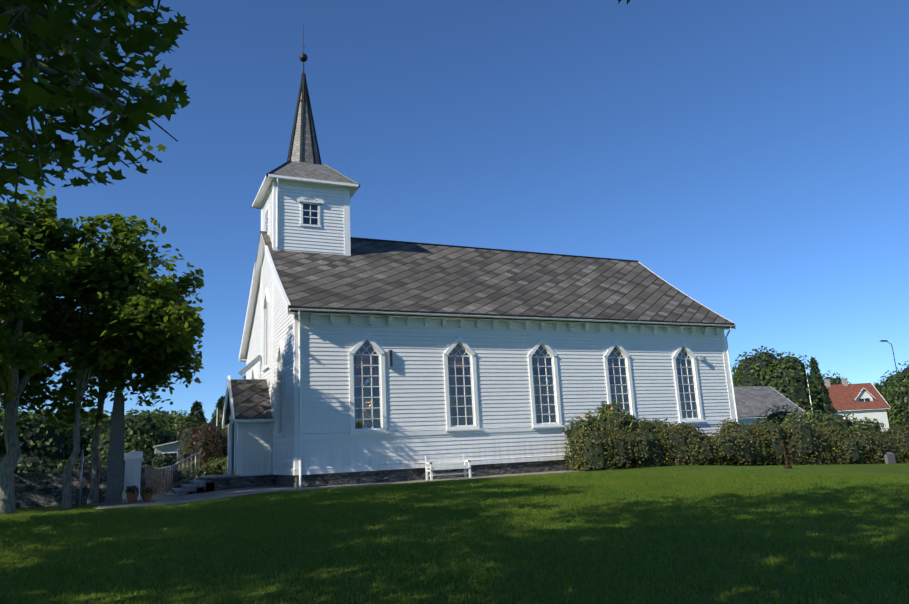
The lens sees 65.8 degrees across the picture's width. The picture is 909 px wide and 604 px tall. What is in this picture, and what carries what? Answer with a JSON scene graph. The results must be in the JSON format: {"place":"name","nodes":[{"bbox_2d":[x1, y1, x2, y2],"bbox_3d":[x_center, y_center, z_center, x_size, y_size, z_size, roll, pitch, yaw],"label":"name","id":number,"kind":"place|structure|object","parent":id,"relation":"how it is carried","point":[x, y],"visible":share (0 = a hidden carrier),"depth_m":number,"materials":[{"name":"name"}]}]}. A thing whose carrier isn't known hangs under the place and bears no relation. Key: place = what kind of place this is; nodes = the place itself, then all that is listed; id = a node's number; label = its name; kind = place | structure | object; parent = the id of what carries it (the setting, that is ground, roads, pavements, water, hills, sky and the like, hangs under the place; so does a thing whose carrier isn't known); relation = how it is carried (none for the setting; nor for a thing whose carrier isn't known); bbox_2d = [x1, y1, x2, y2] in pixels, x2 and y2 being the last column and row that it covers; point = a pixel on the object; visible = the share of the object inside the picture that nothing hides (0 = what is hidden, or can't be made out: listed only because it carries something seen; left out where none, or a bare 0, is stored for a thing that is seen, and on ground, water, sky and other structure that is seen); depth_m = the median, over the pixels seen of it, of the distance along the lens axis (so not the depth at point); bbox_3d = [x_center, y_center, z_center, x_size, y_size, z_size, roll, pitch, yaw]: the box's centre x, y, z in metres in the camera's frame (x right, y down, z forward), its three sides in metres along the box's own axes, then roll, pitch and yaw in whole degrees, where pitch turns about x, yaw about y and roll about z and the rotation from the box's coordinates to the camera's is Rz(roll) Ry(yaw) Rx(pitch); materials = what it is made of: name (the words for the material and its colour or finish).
{"place":"outdoors","nodes":[
{"label":"outdoors","id":0,"kind":"place"},
{"bbox_2d":[0,0,177,195],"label":"tree foliage","id":1,"kind":"object","parent":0,"point":[104,27],"depth_m":4.98,"materials":[{"name":"green plant"}]},
{"bbox_2d":[225,379,272,470],"bbox_3d":[-8.617,5.110,29.286,1.540,3.770,3.360,3,-13,-24],"label":"porch","id":2,"kind":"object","parent":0,"point":[251,398],"depth_m":28.07,"materials":[{"name":"white wood"}]},
{"bbox_2d":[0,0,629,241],"bbox_3d":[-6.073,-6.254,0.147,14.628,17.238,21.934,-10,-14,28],"label":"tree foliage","id":3,"kind":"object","parent":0,"point":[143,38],"depth_m":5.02,"materials":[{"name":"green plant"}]},
{"bbox_2d":[0,462,908,603],"bbox_3d":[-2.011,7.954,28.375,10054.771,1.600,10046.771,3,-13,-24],"label":"ground","id":4,"kind":"structure","parent":0,"point":[899,468],"depth_m":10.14,"materials":[{"name":"green plant"}]},
{"bbox_2d":[0,409,73,463],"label":"bush","id":5,"kind":"object","parent":4,"relation":"on","point":[57,440],"depth_m":51.50,"materials":[{"name":"green plant"}]},
{"bbox_2d":[13,453,66,473],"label":"hedge","id":6,"kind":"object","parent":4,"relation":"on","point":[29,466],"depth_m":34.30,"materials":[{"name":"green plant"}]},
{"bbox_2d":[13,468,107,508],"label":"wall","id":7,"kind":"structure","parent":4,"relation":"on","point":[31,490],"depth_m":23.17,"materials":[{"name":"grey stone"}]},
{"bbox_2d":[24,408,109,460],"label":"tree","id":8,"kind":"object","parent":4,"relation":"on","point":[86,426],"depth_m":57.81,"materials":[{"name":"green plant"}]},
{"bbox_2d":[52,456,124,491],"bbox_3d":[-18.437,8.785,35.607,4.005,1.932,3.492,3,-13,-24],"label":"hedge","id":9,"kind":"object","parent":4,"relation":"on","point":[85,465],"depth_m":34.75,"materials":[{"name":"green plant"}]},
{"bbox_2d":[0,189,178,513],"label":"maple","id":10,"kind":"object","parent":4,"relation":"on","point":[25,288],"depth_m":20.25,"materials":[{"name":"green plant"}]},
{"bbox_2d":[0,186,204,507],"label":"maple","id":11,"kind":"object","parent":4,"relation":"on","point":[143,319],"depth_m":21.93,"materials":[{"name":"green plant"}]},
{"bbox_2d":[79,449,142,505],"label":"gate posts","id":12,"kind":"object","parent":4,"relation":"on","point":[132,476],"visible":0.71,"depth_m":24.66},
{"bbox_2d":[22,238,203,504],"bbox_3d":[-12.330,2.453,23.949,6.998,9.259,9.227,3,-13,-24],"label":"maple","id":13,"kind":"object","parent":4,"relation":"on","point":[185,359],"depth_m":22.94,"materials":[{"name":"green plant"}]},
{"bbox_2d":[86,392,154,506],"bbox_3d":[-10.782,4.742,22.888,1.950,3.720,1.150,3,-13,-24],"label":"memorial stone","id":14,"kind":"object","parent":4,"relation":"on","point":[114,483],"visible":0.75,"depth_m":22.73,"materials":[{"name":"stone"}]},
{"bbox_2d":[125,485,138,494],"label":"potted plant","id":15,"kind":"object","parent":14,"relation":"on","point":[135,488],"depth_m":22.18,"materials":[{"name":"green plant"}]},
{"bbox_2d":[126,493,138,501],"bbox_3d":[-10.214,6.202,22.265,0.367,0.280,0.367,3,-13,-24],"label":"flower pot","id":16,"kind":"object","parent":14,"relation":"on","point":[132,497],"visible":0.81,"depth_m":22.14,"materials":[{"name":"ceramic"}]},
{"bbox_2d":[81,406,161,429],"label":"tree","id":17,"kind":"object","parent":4,"relation":"on","point":[106,411],"depth_m":69.59,"materials":[{"name":"green plant"}]},
{"bbox_2d":[86,408,179,462],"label":"bush","id":18,"kind":"object","parent":4,"relation":"on","point":[159,432],"depth_m":53.53,"materials":[{"name":"green plant"}]},
{"bbox_2d":[123,446,182,467],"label":"hedge","id":19,"kind":"object","parent":4,"relation":"on","point":[157,462],"depth_m":37.03,"materials":[{"name":"green plant"}]},
{"bbox_2d":[140,465,180,496],"bbox_3d":[-12.940,9.037,36.562,2.001,1.426,20.340,-3,-12,-2],"label":"fence","id":20,"kind":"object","parent":4,"relation":"on","point":[154,477],"depth_m":29.36,"materials":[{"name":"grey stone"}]},
{"bbox_2d":[153,440,179,458],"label":"grey cabin","id":21,"kind":"object","parent":4,"relation":"on","point":[168,448],"visible":0.23,"depth_m":51.14,"materials":[{"name":"wood"}]},
{"bbox_2d":[139,409,206,437],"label":"tree","id":22,"kind":"object","parent":4,"relation":"on","point":[169,423],"depth_m":79.76,"materials":[{"name":"green plant"}]},
{"bbox_2d":[165,452,199,493],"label":"step railings","id":23,"kind":"object","parent":4,"relation":"on","point":[181,461],"visible":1,"depth_m":28.18,"materials":[{"name":"metal"}]},
{"bbox_2d":[175,459,214,486],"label":"shrub","id":24,"kind":"object","parent":4,"relation":"on","point":[203,470],"depth_m":32.20,"materials":[{"name":"green plant"}]},
{"bbox_2d":[187,400,206,426],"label":"tree","id":25,"kind":"object","parent":4,"relation":"on","point":[197,410],"visible":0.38,"depth_m":81.39,"materials":[{"name":"green plant"}]},
{"bbox_2d":[175,419,227,465],"bbox_3d":[-12.442,7.215,35.084,2.849,2.722,2.390,3,-13,-24],"label":"bush","id":26,"kind":"object","parent":4,"relation":"on","point":[184,440],"depth_m":34.46,"materials":[{"name":"green plant"}]},
{"bbox_2d":[206,456,227,474],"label":"shrub","id":27,"kind":"object","parent":4,"relation":"on","point":[218,468],"depth_m":33.42,"materials":[{"name":"green plant"}]},
{"bbox_2d":[211,395,225,433],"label":"tree","id":28,"kind":"object","parent":4,"relation":"on","point":[215,419],"visible":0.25,"depth_m":85.77,"materials":[{"name":"green plant"}]},
{"bbox_2d":[163,475,274,496],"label":"porch steps","id":29,"kind":"structure","parent":4,"relation":"on","point":[203,484],"depth_m":26.79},
{"bbox_2d":[220,375,245,438],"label":"tree","id":30,"kind":"object","parent":4,"relation":"on","point":[221,417],"depth_m":64.35,"materials":[{"name":"green plant"}]},
{"bbox_2d":[222,375,273,475],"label":"porch trim","id":31,"kind":"structure","parent":4,"relation":"on","point":[235,461],"depth_m":27.89,"materials":[{"name":"white wood"}]},
{"bbox_2d":[96,469,607,508],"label":"paths","id":32,"kind":"structure","parent":4,"relation":"on","point":[160,498],"depth_m":23.83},
{"bbox_2d":[142,493,152,500],"bbox_3d":[-9.903,6.277,22.615,0.324,0.250,0.324,3,-13,-24],"label":"flower pot","id":33,"kind":"object","parent":32,"relation":"on","point":[146,497],"visible":0.75,"depth_m":22.50,"materials":[{"name":"ceramic"}]},
{"bbox_2d":[141,486,152,493],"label":"potted plant","id":34,"kind":"object","parent":33,"relation":"in","point":[151,489],"depth_m":22.56,"materials":[{"name":"green plant"}]},
{"bbox_2d":[425,454,471,479],"bbox_3d":[-0.227,5.972,25.457,1.600,0.860,0.480,3,-13,-24],"label":"bench","id":35,"kind":"object","parent":32,"relation":"on","point":[438,459],"visible":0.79,"depth_m":25.50,"materials":[{"name":"white wood"}]},
{"bbox_2d":[275,459,578,487],"bbox_3d":[1.419,8.084,33.187,20.120,1.040,11.720,3,-13,-24],"label":"stone foundation","id":36,"kind":"object","parent":4,"relation":"on","point":[334,479],"visible":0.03,"depth_m":25.70,"materials":[{"name":"grey stone"}]},
{"bbox_2d":[247,184,730,469],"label":"church wall","id":37,"kind":"structure","parent":36,"relation":"on","point":[415,388],"depth_m":27.77,"materials":[{"name":"white wood"}]},
{"bbox_2d":[252,23,359,208],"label":"steeple roof","id":38,"kind":"structure","parent":37,"relation":"on","point":[303,164],"depth_m":32.16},
{"bbox_2d":[238,350,705,375],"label":"wall lamps","id":39,"kind":"object","parent":37,"relation":"attached to","point":[250,365],"depth_m":30.93,"materials":[{"name":"black painted metal"},{"name":"glass"}]},
{"bbox_2d":[265,204,697,428],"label":"windows","id":40,"kind":"structure","parent":37,"relation":"in","point":[367,403],"depth_m":27.55,"materials":[{"name":"grey glass"}]},
{"bbox_2d":[239,231,734,362],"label":"church roof","id":41,"kind":"structure","parent":37,"relation":"on","point":[368,274],"depth_m":31.52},
{"bbox_2d":[290,308,737,487],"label":"church gutters","id":42,"kind":"object","parent":37,"relation":"attached to","point":[354,311],"visible":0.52,"depth_m":26.98,"materials":[{"name":"white metal"}]},
{"bbox_2d":[240,180,735,474],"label":"wall trim","id":43,"kind":"structure","parent":4,"relation":"on","point":[357,319],"depth_m":27.81,"materials":[{"name":"white wood"}]},
{"bbox_2d":[276,178,278,248],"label":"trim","id":44,"kind":"structure","parent":43,"relation":"attached to","point":[277,218],"depth_m":29.88,"materials":[{"name":"white wood"}]},
{"bbox_2d":[216,340,906,430],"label":"poles","id":45,"kind":"object","parent":4,"relation":"on","point":[808,384],"visible":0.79,"depth_m":57.66,"materials":[{"name":"metal"}]},
{"bbox_2d":[565,424,635,470],"bbox_3d":[5.737,5.645,27.302,3.054,1.792,2.136,3,-13,-24],"label":"hedge","id":46,"kind":"object","parent":4,"relation":"on","point":[619,447],"depth_m":26.58,"materials":[{"name":"green plant"}]},
{"bbox_2d":[562,400,647,464],"bbox_3d":[5.963,5.433,28.946,3.576,2.976,3.342,3,-13,-24],"label":"rhododendron","id":47,"kind":"object","parent":4,"relation":"on","point":[603,413],"depth_m":28.29,"materials":[{"name":"green plant"}]},
{"bbox_2d":[611,417,671,468],"bbox_3d":[7.409,5.605,28.057,3.095,2.017,2.176,3,-13,-24],"label":"hedge","id":48,"kind":"object","parent":4,"relation":"on","point":[650,457],"depth_m":27.22,"materials":[{"name":"green plant"}]},
{"bbox_2d":[639,417,671,430],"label":"rhododendron","id":49,"kind":"object","parent":4,"relation":"on","point":[661,422],"depth_m":30.07,"materials":[{"name":"green plant"}]},
{"bbox_2d":[655,422,710,465],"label":"hedge","id":50,"kind":"object","parent":4,"relation":"on","point":[675,439],"depth_m":28.10,"materials":[{"name":"green plant"}]},
{"bbox_2d":[693,431,761,465],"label":"hedge","id":51,"kind":"object","parent":4,"relation":"on","point":[728,449],"depth_m":28.43,"materials":[{"name":"green plant"}]},
{"bbox_2d":[714,418,772,465],"bbox_3d":[12.370,6.051,30.412,2.499,2.122,2.213,3,-13,-24],"label":"hedge","id":52,"kind":"object","parent":4,"relation":"on","point":[758,437],"depth_m":29.91,"materials":[{"name":"green plant"}]},
{"bbox_2d":[747,418,792,464],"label":"hedge","id":53,"kind":"object","parent":4,"relation":"on","point":[777,445],"depth_m":30.20,"materials":[{"name":"green plant"}]},
{"bbox_2d":[729,346,817,412],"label":"tree","id":54,"kind":"object","parent":4,"relation":"on","point":[802,394],"depth_m":70.06,"materials":[{"name":"green plant"}]},
{"bbox_2d":[757,404,862,434],"bbox_3d":[17.617,6.573,34.950,5.000,3.160,5.414,3,-13,-24],"label":"rhododendron","id":55,"kind":"object","parent":4,"relation":"on","point":[848,423],"depth_m":33.63,"materials":[{"name":"green plant"}]},
{"bbox_2d":[783,418,838,464],"bbox_3d":[15.612,6.229,31.264,3.563,2.092,1.970,3,-13,-24],"label":"hedge","id":56,"kind":"object","parent":4,"relation":"on","point":[804,429],"depth_m":30.46,"materials":[{"name":"green plant"}]},
{"bbox_2d":[807,368,829,413],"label":"tree","id":57,"kind":"object","parent":4,"relation":"on","point":[822,396],"depth_m":79.00,"materials":[{"name":"green plant"}]},
{"bbox_2d":[809,357,835,413],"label":"tree","id":58,"kind":"object","parent":4,"relation":"on","point":[815,369],"depth_m":87.80,"materials":[{"name":"green plant"}]},
{"bbox_2d":[780,440,895,468],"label":"gravestones","id":59,"kind":"object","parent":4,"relation":"on","point":[889,457],"visible":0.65,"depth_m":31.37,"materials":[{"name":"stone"}]},
{"bbox_2d":[816,425,864,464],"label":"hedge","id":60,"kind":"object","parent":4,"relation":"on","point":[855,451],"depth_m":31.17,"materials":[{"name":"green plant"}]},
{"bbox_2d":[824,378,889,431],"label":"house","id":61,"kind":"structure","parent":4,"relation":"on","point":[861,400],"depth_m":107.81,"materials":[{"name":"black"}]},
{"bbox_2d":[848,416,875,432],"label":"rhododendron","id":62,"kind":"object","parent":4,"relation":"on","point":[870,427],"depth_m":34.97,"materials":[{"name":"green plant"}]},
{"bbox_2d":[849,417,884,434],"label":"rhododendron","id":63,"kind":"object","parent":4,"relation":"on","point":[877,422],"depth_m":39.08,"materials":[{"name":"green plant"}]},
{"bbox_2d":[848,430,887,463],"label":"hedge","id":64,"kind":"object","parent":4,"relation":"on","point":[862,438],"depth_m":31.77,"materials":[{"name":"green plant"}]},
{"bbox_2d":[858,428,908,463],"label":"hedge","id":65,"kind":"object","parent":4,"relation":"on","point":[900,459],"depth_m":33.20,"materials":[{"name":"green plant"}]},
{"bbox_2d":[874,368,902,427],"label":"tree","id":66,"kind":"object","parent":4,"relation":"on","point":[880,386],"depth_m":141.12,"materials":[{"name":"green plant"}]},
{"bbox_2d":[881,424,908,462],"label":"hedge","id":67,"kind":"object","parent":4,"relation":"on","point":[905,438],"depth_m":33.45,"materials":[{"name":"green plant"}]},
{"bbox_2d":[886,361,908,428],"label":"tree","id":68,"kind":"object","parent":4,"relation":"on","point":[897,389],"depth_m":79.00,"materials":[{"name":"green plant"}]},
{"bbox_2d":[0,0,908,422],"label":"sky","id":69,"kind":"structure","parent":0,"point":[752,156],"materials":[{"name":"blue"}]},
{"bbox_2d":[732,386,807,427],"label":"roof","id":70,"kind":"structure","parent":0,"point":[753,403],"depth_m":50.87,"materials":[{"name":"black"}]},
{"bbox_2d":[821,370,851,384],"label":"tree","id":71,"kind":"object","parent":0,"point":[837,381],"depth_m":152.95,"materials":[{"name":"green plant"}]}
]}

